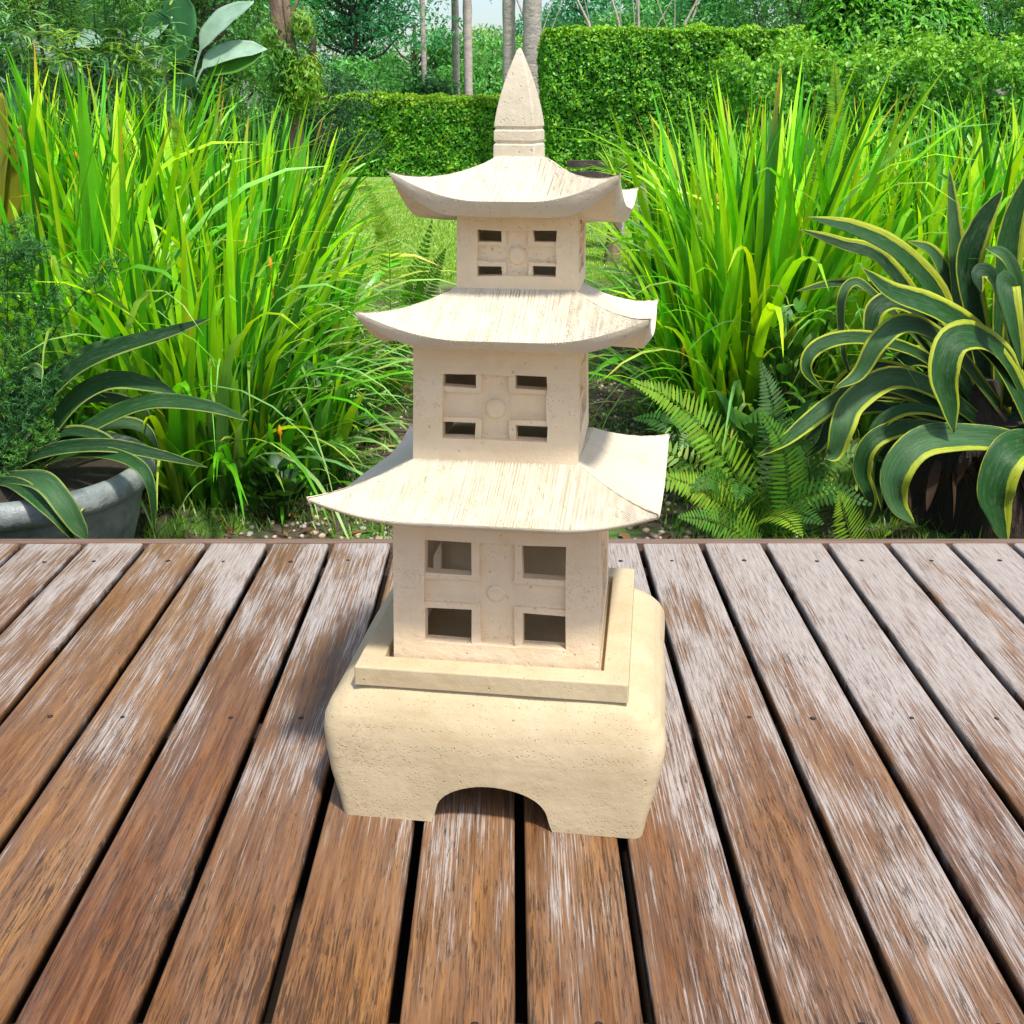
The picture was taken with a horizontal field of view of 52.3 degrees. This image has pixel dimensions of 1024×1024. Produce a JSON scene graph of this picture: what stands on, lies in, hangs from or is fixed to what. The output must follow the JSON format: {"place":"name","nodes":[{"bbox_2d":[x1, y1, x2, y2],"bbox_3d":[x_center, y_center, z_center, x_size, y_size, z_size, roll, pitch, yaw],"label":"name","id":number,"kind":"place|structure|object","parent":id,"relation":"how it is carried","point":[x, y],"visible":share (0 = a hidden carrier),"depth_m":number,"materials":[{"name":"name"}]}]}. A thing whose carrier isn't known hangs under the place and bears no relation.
{"place":"outdoors","nodes":[
{"label":"outdoors","id":0,"kind":"place"},
{"bbox_2d":[215,347,797,538],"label":"gravel","id":1,"kind":"structure","parent":0,"point":[658,534],"depth_m":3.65,"materials":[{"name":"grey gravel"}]},
{"bbox_2d":[0,0,1014,106],"label":"sky","id":2,"kind":"structure","parent":0,"point":[485,12],"materials":[{"name":"white"}]},
{"bbox_2d":[91,107,981,538],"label":"ground","id":3,"kind":"structure","parent":0,"point":[399,431],"depth_m":3.75,"materials":[{"name":"green plant"}]},
{"bbox_2d":[0,93,23,263],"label":"croton plant","id":4,"kind":"object","parent":3,"relation":"on","point":[10,189],"visible":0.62,"depth_m":3.80,"materials":[{"name":"green plant"}]},
{"bbox_2d":[0,0,115,140],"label":"tree","id":5,"kind":"object","parent":3,"relation":"on","point":[3,69],"visible":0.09,"depth_m":11.66,"materials":[{"name":"green plant"}]},
{"bbox_2d":[6,66,114,151],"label":"iris clump","id":6,"kind":"object","parent":3,"relation":"on","point":[54,127],"visible":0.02,"depth_m":6.05,"materials":[{"name":"green plant"}]},
{"bbox_2d":[0,2,126,116],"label":"bush","id":7,"kind":"object","parent":3,"relation":"on","point":[30,72],"depth_m":15.37,"materials":[{"name":"green plant"}]},
{"bbox_2d":[5,44,130,173],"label":"iris clump","id":8,"kind":"object","parent":3,"relation":"on","point":[51,114],"visible":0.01,"depth_m":4.94,"materials":[{"name":"green plant"}]},
{"bbox_2d":[0,432,155,538],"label":"round pot","id":9,"kind":"object","parent":3,"relation":"on","point":[106,494],"visible":0.28,"depth_m":3.08,"materials":[{"name":"stone"}]},
{"bbox_2d":[0,209,129,479],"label":"asparagus fern","id":10,"kind":"object","parent":9,"relation":"in","point":[21,250],"visible":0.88,"depth_m":3.02,"materials":[{"name":"green plant"}]},
{"bbox_2d":[0,318,247,538],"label":"variegated agave","id":11,"kind":"object","parent":9,"relation":"in","point":[48,495],"visible":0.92,"depth_m":3.00,"materials":[{"name":"green plant"}]},
{"bbox_2d":[0,0,200,160],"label":"narrow leaved shrub","id":12,"kind":"object","parent":3,"relation":"on","point":[124,45],"visible":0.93,"depth_m":6.75,"materials":[{"name":"green plant"}]},
{"bbox_2d":[0,0,219,156],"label":"tree","id":13,"kind":"object","parent":3,"relation":"on","point":[101,83],"visible":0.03,"depth_m":13.59,"materials":[{"name":"green plant"}]},
{"bbox_2d":[4,0,266,148],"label":"banana plant","id":14,"kind":"object","parent":3,"relation":"on","point":[236,56],"visible":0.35,"depth_m":7.50,"materials":[{"name":"green plant"}]},
{"bbox_2d":[27,0,270,134],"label":"bush","id":15,"kind":"object","parent":3,"relation":"on","point":[231,33],"visible":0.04,"depth_m":15.46,"materials":[{"name":"green plant"}]},
{"bbox_2d":[35,0,262,116],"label":"tree","id":16,"kind":"object","parent":3,"relation":"on","point":[236,26],"depth_m":21.70,"materials":[{"name":"green plant"}]},
{"bbox_2d":[143,514,187,538],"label":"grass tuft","id":17,"kind":"object","parent":3,"relation":"on","point":[177,535],"visible":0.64,"depth_m":2.92,"materials":[{"name":"green plant"}]},
{"bbox_2d":[22,102,357,299],"bbox_3d":[-2.253,-1.652,6.191,2.602,1.652,2.237,0,21,0],"label":"iris clump","id":18,"kind":"object","parent":3,"relation":"on","point":[152,137],"depth_m":5.85,"materials":[{"name":"green plant"}]},
{"bbox_2d":[0,55,380,307],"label":"iris clump","id":19,"kind":"object","parent":3,"relation":"on","point":[161,134],"visible":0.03,"depth_m":4.92,"materials":[{"name":"green plant"}]},
{"bbox_2d":[0,42,389,353],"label":"iris clump","id":20,"kind":"object","parent":3,"relation":"on","point":[31,119],"visible":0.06,"depth_m":4.02,"materials":[{"name":"green plant"}]},
{"bbox_2d":[134,0,283,160],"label":"bush","id":21,"kind":"object","parent":3,"relation":"on","point":[263,58],"visible":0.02,"depth_m":16.67,"materials":[{"name":"green plant"}]},
{"bbox_2d":[0,55,420,538],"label":"iris clump","id":22,"kind":"object","parent":3,"relation":"on","point":[86,214],"visible":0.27,"depth_m":3.55,"materials":[{"name":"green plant"}]},
{"bbox_2d":[106,0,320,167],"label":"tree","id":23,"kind":"object","parent":3,"relation":"on","point":[202,14],"visible":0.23,"depth_m":12.69,"materials":[{"name":"green plant"}]},
{"bbox_2d":[2,170,431,538],"bbox_3d":[-0.975,-0.531,3.644,2.268,1.250,2.076,0,21,0],"label":"iris clump","id":24,"kind":"object","parent":3,"relation":"on","point":[243,327],"visible":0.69,"depth_m":3.54,"materials":[{"name":"green plant"}]},
{"bbox_2d":[0,39,434,436],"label":"iris clump","id":25,"kind":"object","parent":3,"relation":"on","point":[41,172],"visible":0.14,"depth_m":3.98,"materials":[{"name":"green plant"}]},
{"bbox_2d":[1,95,456,491],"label":"iris clump","id":26,"kind":"object","parent":3,"relation":"on","point":[292,192],"visible":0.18,"depth_m":4.16,"materials":[{"name":"green plant"}]},
{"bbox_2d":[40,78,434,367],"bbox_3d":[-1.434,-1.276,5.224,2.634,1.688,2.450,8,23,20],"label":"iris clump","id":27,"kind":"object","parent":3,"relation":"on","point":[248,174],"visible":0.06,"depth_m":5.18,"materials":[{"name":"green plant"}]},
{"bbox_2d":[225,447,326,522],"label":"broadleaf plant","id":28,"kind":"object","parent":3,"relation":"on","point":[294,486],"visible":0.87,"depth_m":3.56,"materials":[{"name":"green plant"}]},
{"bbox_2d":[170,104,401,309],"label":"sword fern","id":29,"kind":"object","parent":3,"relation":"on","point":[379,232],"visible":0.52,"depth_m":4.23,"materials":[{"name":"green plant"}]},
{"bbox_2d":[231,0,347,102],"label":"tree","id":30,"kind":"object","parent":3,"relation":"on","point":[265,12],"visible":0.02,"depth_m":27.83,"materials":[{"name":"green plant"}]},
{"bbox_2d":[143,94,435,337],"bbox_3d":[-1.550,-1.666,6.373,2.285,1.697,2.641,0,21,0],"label":"iris clump","id":31,"kind":"object","parent":3,"relation":"on","point":[287,153],"visible":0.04,"depth_m":6.26,"materials":[{"name":"green plant"}]},
{"bbox_2d":[176,334,407,528],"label":"iris clump","id":32,"kind":"object","parent":3,"relation":"on","point":[324,420],"visible":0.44,"depth_m":3.73,"materials":[{"name":"green plant"}]},
{"bbox_2d":[254,0,334,198],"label":"leaning tree","id":33,"kind":"object","parent":3,"relation":"on","point":[293,80],"visible":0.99,"depth_m":8.59,"materials":[{"name":"green plant"}]},
{"bbox_2d":[231,58,363,167],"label":"bush","id":34,"kind":"object","parent":3,"relation":"on","point":[271,100],"visible":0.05,"depth_m":21.59,"materials":[{"name":"green plant"}]},
{"bbox_2d":[251,36,388,187],"bbox_3d":[-3.142,-6.316,16.784,2.622,2.442,1.939,8,23,20],"label":"tree","id":35,"kind":"object","parent":3,"relation":"on","point":[320,115],"visible":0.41,"depth_m":16.64,"materials":[{"name":"green plant"}]},
{"bbox_2d":[286,353,373,471],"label":"broadleaf plant","id":36,"kind":"object","parent":3,"relation":"on","point":[307,365],"visible":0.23,"depth_m":3.86,"materials":[{"name":"green plant"}]},
{"bbox_2d":[281,410,385,475],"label":"sword fern","id":37,"kind":"object","parent":3,"relation":"on","point":[365,420],"visible":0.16,"depth_m":3.79,"materials":[{"name":"green plant"}]},
{"bbox_2d":[213,207,455,443],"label":"iris clump","id":38,"kind":"object","parent":3,"relation":"on","point":[369,353],"visible":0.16,"depth_m":4.50,"materials":[{"name":"green plant"}]},
{"bbox_2d":[250,170,425,369],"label":"iris clump","id":39,"kind":"object","parent":3,"relation":"on","point":[341,221],"visible":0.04,"depth_m":5.42,"materials":[{"name":"green plant"}]},
{"bbox_2d":[253,0,466,91],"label":"tree","id":40,"kind":"object","parent":3,"relation":"on","point":[349,22],"visible":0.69,"depth_m":22.60,"materials":[{"name":"green plant"}]},
{"bbox_2d":[336,356,410,446],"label":"broadleaf plant","id":41,"kind":"object","parent":3,"relation":"on","point":[378,396],"visible":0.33,"depth_m":4.33,"materials":[{"name":"green plant"}]},
{"bbox_2d":[322,52,440,105],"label":"bush","id":42,"kind":"object","parent":3,"relation":"on","point":[357,68],"visible":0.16,"depth_m":21.83,"materials":[{"name":"green plant"}]},
{"bbox_2d":[301,90,499,176],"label":"clipped hedge","id":43,"kind":"object","parent":3,"relation":"on","point":[449,134],"visible":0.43,"depth_m":19.78,"materials":[{"name":"green plant"}]},
{"bbox_2d":[370,221,445,400],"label":"sword fern","id":44,"kind":"object","parent":3,"relation":"on","point":[419,288],"visible":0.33,"depth_m":4.81,"materials":[{"name":"green plant"}]},
{"bbox_2d":[420,0,426,89],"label":"palm tree","id":45,"kind":"object","parent":3,"relation":"on","point":[423,46],"visible":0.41,"depth_m":22.31,"materials":[{"name":"grey plant"}]},
{"bbox_2d":[361,23,486,93],"bbox_3d":[-2.583,-12.412,30.592,4.263,3.496,3.334,0,21,0],"label":"tree","id":46,"kind":"object","parent":3,"relation":"on","point":[440,56],"visible":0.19,"depth_m":29.81,"materials":[{"name":"green plant"}]},
{"bbox_2d":[387,75,461,105],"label":"bush","id":47,"kind":"object","parent":3,"relation":"on","point":[444,85],"visible":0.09,"depth_m":22.44,"materials":[{"name":"green plant"}]},
{"bbox_2d":[428,0,459,95],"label":"palm tree","id":48,"kind":"object","parent":3,"relation":"on","point":[455,49],"visible":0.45,"depth_m":23.34,"materials":[{"name":"grey plant"}]},
{"bbox_2d":[440,0,491,105],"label":"palm tree","id":49,"kind":"object","parent":3,"relation":"on","point":[467,50],"visible":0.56,"depth_m":22.79,"materials":[{"name":"grey plant"}]},
{"bbox_2d":[342,181,639,279],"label":"lawn grass","id":50,"kind":"structure","parent":3,"relation":"on","point":[438,239],"depth_m":10.84,"materials":[{"name":"green plant"}]},
{"bbox_2d":[431,29,551,105],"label":"bush","id":51,"kind":"object","parent":3,"relation":"on","point":[490,89],"visible":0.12,"depth_m":24.57,"materials":[{"name":"green plant"}]},
{"bbox_2d":[459,23,550,93],"bbox_3d":[-0.344,-13.564,33.273,4.012,3.608,3.302,0,21,0],"label":"tree","id":52,"kind":"object","parent":3,"relation":"on","point":[481,30],"visible":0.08,"depth_m":32.23,"materials":[{"name":"green plant"}]},
{"bbox_2d":[502,0,515,84],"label":"palm tree","id":53,"kind":"object","parent":3,"relation":"on","point":[509,27],"visible":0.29,"depth_m":18.32,"materials":[{"name":"grey plant"}]},
{"bbox_2d":[0,539,1023,1023],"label":"wooden deck","id":54,"kind":"structure","parent":3,"relation":"on","point":[834,829],"depth_m":1.59,"materials":[{"name":"wood"}]},
{"bbox_2d":[307,48,669,838],"bbox_3d":[-0.004,-0.111,1.559,0.504,1.065,0.466,3,22,7],"label":"stone lantern","id":55,"kind":"object","parent":54,"relation":"on","point":[513,638],"visible":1,"depth_m":1.48,"materials":[{"name":"yellow stone"}]},
{"bbox_2d":[472,10,573,77],"bbox_3d":[0.633,-15.511,36.989,6.020,4.485,4.546,0,21,0],"label":"tree","id":56,"kind":"object","parent":3,"relation":"on","point":[518,31],"visible":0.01,"depth_m":36.39,"materials":[{"name":"green plant"}]},
{"bbox_2d":[522,0,541,95],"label":"palm tree","id":57,"kind":"object","parent":3,"relation":"on","point":[532,17],"visible":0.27,"depth_m":17.90,"materials":[{"name":"grey plant"}]},
{"bbox_2d":[516,0,562,28],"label":"bare tree","id":58,"kind":"object","parent":3,"relation":"on","point":[519,5],"depth_m":23.67,"materials":[{"name":"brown plant"}]},
{"bbox_2d":[541,0,627,40],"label":"tree","id":59,"kind":"object","parent":3,"relation":"on","point":[572,12],"visible":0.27,"depth_m":30.26,"materials":[{"name":"green plant"}]},
{"bbox_2d":[567,160,623,247],"bbox_3d":[0.813,-2.977,10.129,0.560,0.820,0.330,0,21,0],"label":"garden bench","id":60,"kind":"object","parent":3,"relation":"on","point":[582,164],"visible":0.16,"depth_m":10.13,"materials":[{"name":"grey paint"}]},
{"bbox_2d":[603,175,622,263],"bbox_3d":[0.891,-2.578,9.207,0.159,0.760,0.182,0,21,0],"label":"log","id":61,"kind":"object","parent":3,"relation":"on","point":[614,249],"visible":0.36,"depth_m":9.23,"materials":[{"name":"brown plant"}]},
{"bbox_2d":[590,140,634,173],"bbox_3d":[0.880,-3.054,8.992,0.428,0.295,0.547,8,23,20],"label":"bromeliad","id":62,"kind":"object","parent":61,"relation":"on","point":[607,165],"visible":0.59,"depth_m":9.00,"materials":[{"name":"green plant"}]},
{"bbox_2d":[541,0,716,40],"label":"tree","id":63,"kind":"object","parent":3,"relation":"on","point":[613,23],"visible":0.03,"depth_m":29.38,"materials":[{"name":"green plant"}]},
{"bbox_2d":[577,0,700,38],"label":"bare tree","id":64,"kind":"object","parent":3,"relation":"on","point":[638,14],"visible":0.09,"depth_m":23.19,"materials":[{"name":"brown plant"}]},
{"bbox_2d":[608,0,682,28],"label":"tree","id":65,"kind":"object","parent":3,"relation":"on","point":[643,12],"visible":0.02,"depth_m":34.24,"materials":[{"name":"green plant"}]},
{"bbox_2d":[631,173,668,300],"bbox_3d":[0.923,-1.717,6.783,0.333,0.946,0.440,0,21,0],"label":"tree stump","id":66,"kind":"object","parent":3,"relation":"on","point":[641,223],"visible":0.03,"depth_m":6.60,"materials":[{"name":"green plant"}]},
{"bbox_2d":[536,21,804,188],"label":"clipped hedge","id":67,"kind":"object","parent":3,"relation":"on","point":[619,68],"visible":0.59,"depth_m":15.95,"materials":[{"name":"green plant"}]},
{"bbox_2d":[364,51,997,454],"bbox_3d":[0.953,-0.999,4.337,2.908,1.684,2.561,19,28,39],"label":"iris clump","id":68,"kind":"object","parent":3,"relation":"on","point":[776,259],"visible":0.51,"depth_m":4.02,"materials":[{"name":"green plant"}]},
{"bbox_2d":[614,0,757,40],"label":"bush","id":69,"kind":"object","parent":3,"relation":"on","point":[704,18],"visible":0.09,"depth_m":23.89,"materials":[{"name":"green plant"}]},
{"bbox_2d":[645,418,731,495],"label":"broadleaf plant","id":70,"kind":"object","parent":3,"relation":"on","point":[669,424],"visible":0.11,"depth_m":3.78,"materials":[{"name":"green plant"}]},
{"bbox_2d":[585,123,812,381],"bbox_3d":[0.894,-1.318,5.280,2.055,1.294,2.456,0,21,0],"label":"iris clump","id":71,"kind":"object","parent":3,"relation":"on","point":[655,217],"visible":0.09,"depth_m":5.15,"materials":[{"name":"green plant"}]},
{"bbox_2d":[608,0,807,28],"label":"tree","id":72,"kind":"object","parent":3,"relation":"on","point":[704,3],"visible":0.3,"depth_m":26.66,"materials":[{"name":"green plant"}]},
{"bbox_2d":[633,409,817,491],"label":"sword fern","id":73,"kind":"object","parent":3,"relation":"on","point":[654,422],"visible":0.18,"depth_m":3.69,"materials":[{"name":"green plant"}]},
{"bbox_2d":[588,246,863,469],"bbox_3d":[0.804,-0.593,4.298,1.514,1.049,1.519,0,21,0],"label":"iris clump","id":74,"kind":"object","parent":3,"relation":"on","point":[710,351],"visible":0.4,"depth_m":4.11,"materials":[{"name":"green plant"}]},
{"bbox_2d":[586,112,886,297],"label":"iris clump","id":75,"kind":"object","parent":3,"relation":"on","point":[658,143],"visible":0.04,"depth_m":6.33,"materials":[{"name":"green plant"}]},
{"bbox_2d":[606,92,899,269],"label":"iris clump","id":76,"kind":"object","parent":3,"relation":"on","point":[769,128],"visible":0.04,"depth_m":6.38,"materials":[{"name":"green plant"}]},
{"bbox_2d":[630,360,883,538],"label":"sword fern","id":77,"kind":"object","parent":3,"relation":"on","point":[766,515],"visible":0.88,"depth_m":3.32,"materials":[{"name":"green plant"}]},
{"bbox_2d":[699,388,819,501],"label":"broadleaf plant","id":78,"kind":"object","parent":3,"relation":"on","point":[736,417],"visible":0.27,"depth_m":3.61,"materials":[{"name":"green plant"}]},
{"bbox_2d":[586,84,936,428],"bbox_3d":[1.267,-1.259,5.243,2.679,1.673,2.417,0,21,0],"label":"iris clump","id":79,"kind":"object","parent":3,"relation":"on","point":[803,122],"visible":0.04,"depth_m":5.04,"materials":[{"name":"green plant"}]},
{"bbox_2d":[703,0,820,28],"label":"bush","id":80,"kind":"object","parent":3,"relation":"on","point":[764,10],"visible":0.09,"depth_m":23.21,"materials":[{"name":"green plant"}]},
{"bbox_2d":[709,0,824,28],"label":"tree","id":81,"kind":"object","parent":3,"relation":"on","point":[798,5],"visible":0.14,"depth_m":24.28,"materials":[{"name":"green plant"}]},
{"bbox_2d":[740,292,853,463],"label":"broadleaf plant","id":82,"kind":"object","parent":3,"relation":"on","point":[785,368],"visible":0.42,"depth_m":3.97,"materials":[{"name":"green plant"}]},
{"bbox_2d":[595,106,1023,438],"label":"iris clump","id":83,"kind":"object","parent":3,"relation":"on","point":[900,217],"visible":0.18,"depth_m":4.16,"materials":[{"name":"green plant"}]},
{"bbox_2d":[801,59,852,214],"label":"sword fern","id":84,"kind":"object","parent":3,"relation":"on","point":[837,87],"visible":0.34,"depth_m":4.61,"materials":[{"name":"green plant"}]},
{"bbox_2d":[689,24,1023,188],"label":"bushy hedge","id":85,"kind":"object","parent":3,"relation":"on","point":[936,56],"visible":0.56,"depth_m":11.76,"materials":[{"name":"green plant"}]},
{"bbox_2d":[712,100,1008,260],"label":"iris clump","id":86,"kind":"object","parent":3,"relation":"on","point":[891,190],"visible":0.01,"depth_m":5.04,"materials":[{"name":"green plant"}]},
{"bbox_2d":[831,490,891,538],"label":"sword fern","id":87,"kind":"object","parent":3,"relation":"on","point":[842,524],"visible":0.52,"depth_m":2.79,"materials":[{"name":"green plant"}]},
{"bbox_2d":[782,0,988,101],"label":"dome tree","id":88,"kind":"object","parent":3,"relation":"on","point":[841,27],"visible":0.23,"depth_m":13.46,"materials":[{"name":"green plant"}]},
{"bbox_2d":[757,168,1023,538],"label":"variegated agave","id":89,"kind":"object","parent":3,"relation":"on","point":[969,380],"visible":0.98,"depth_m":3.25,"materials":[{"name":"green plant"}]},
{"bbox_2d":[813,99,1023,419],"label":"iris clump","id":90,"kind":"object","parent":3,"relation":"on","point":[974,174],"visible":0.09,"depth_m":4.21,"materials":[{"name":"green plant"}]},
{"bbox_2d":[814,86,1023,218],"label":"iris clump","id":91,"kind":"object","parent":3,"relation":"on","point":[967,129],"visible":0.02,"depth_m":6.22,"materials":[{"name":"green plant"}]},
{"bbox_2d":[821,93,1023,213],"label":"iris clump","id":92,"kind":"object","parent":3,"relation":"on","point":[957,146],"visible":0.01,"depth_m":5.47,"materials":[{"name":"green plant"}]},
{"bbox_2d":[864,73,1023,226],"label":"iris clump","id":93,"kind":"object","parent":3,"relation":"on","point":[986,149],"visible":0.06,"depth_m":4.58,"materials":[{"name":"green plant"}]},
{"bbox_2d":[877,412,1023,538],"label":"tree stump","id":94,"kind":"object","parent":3,"relation":"on","point":[969,511],"visible":0.26,"depth_m":3.44,"materials":[{"name":"brown wood"}]},
{"bbox_2d":[898,90,1023,191],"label":"iris clump","id":95,"kind":"object","parent":3,"relation":"on","point":[990,136],"visible":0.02,"depth_m":6.30,"materials":[{"name":"green plant"}]},
{"bbox_2d":[958,0,1023,101],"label":"tree","id":96,"kind":"object","parent":3,"relation":"on","point":[995,23],"visible":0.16,"depth_m":26.83,"materials":[{"name":"green plant"}]},
{"bbox_2d":[974,0,1023,52],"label":"tree","id":97,"kind":"object","parent":3,"relation":"on","point":[1014,5],"visible":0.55,"depth_m":21.82,"materials":[{"name":"green plant"}]},
{"bbox_2d":[1006,7,1023,133],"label":"clipped hedge","id":98,"kind":"object","parent":3,"relation":"on","point":[1021,12],"visible":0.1,"depth_m":14.39,"materials":[{"name":"green plant"}]}
]}

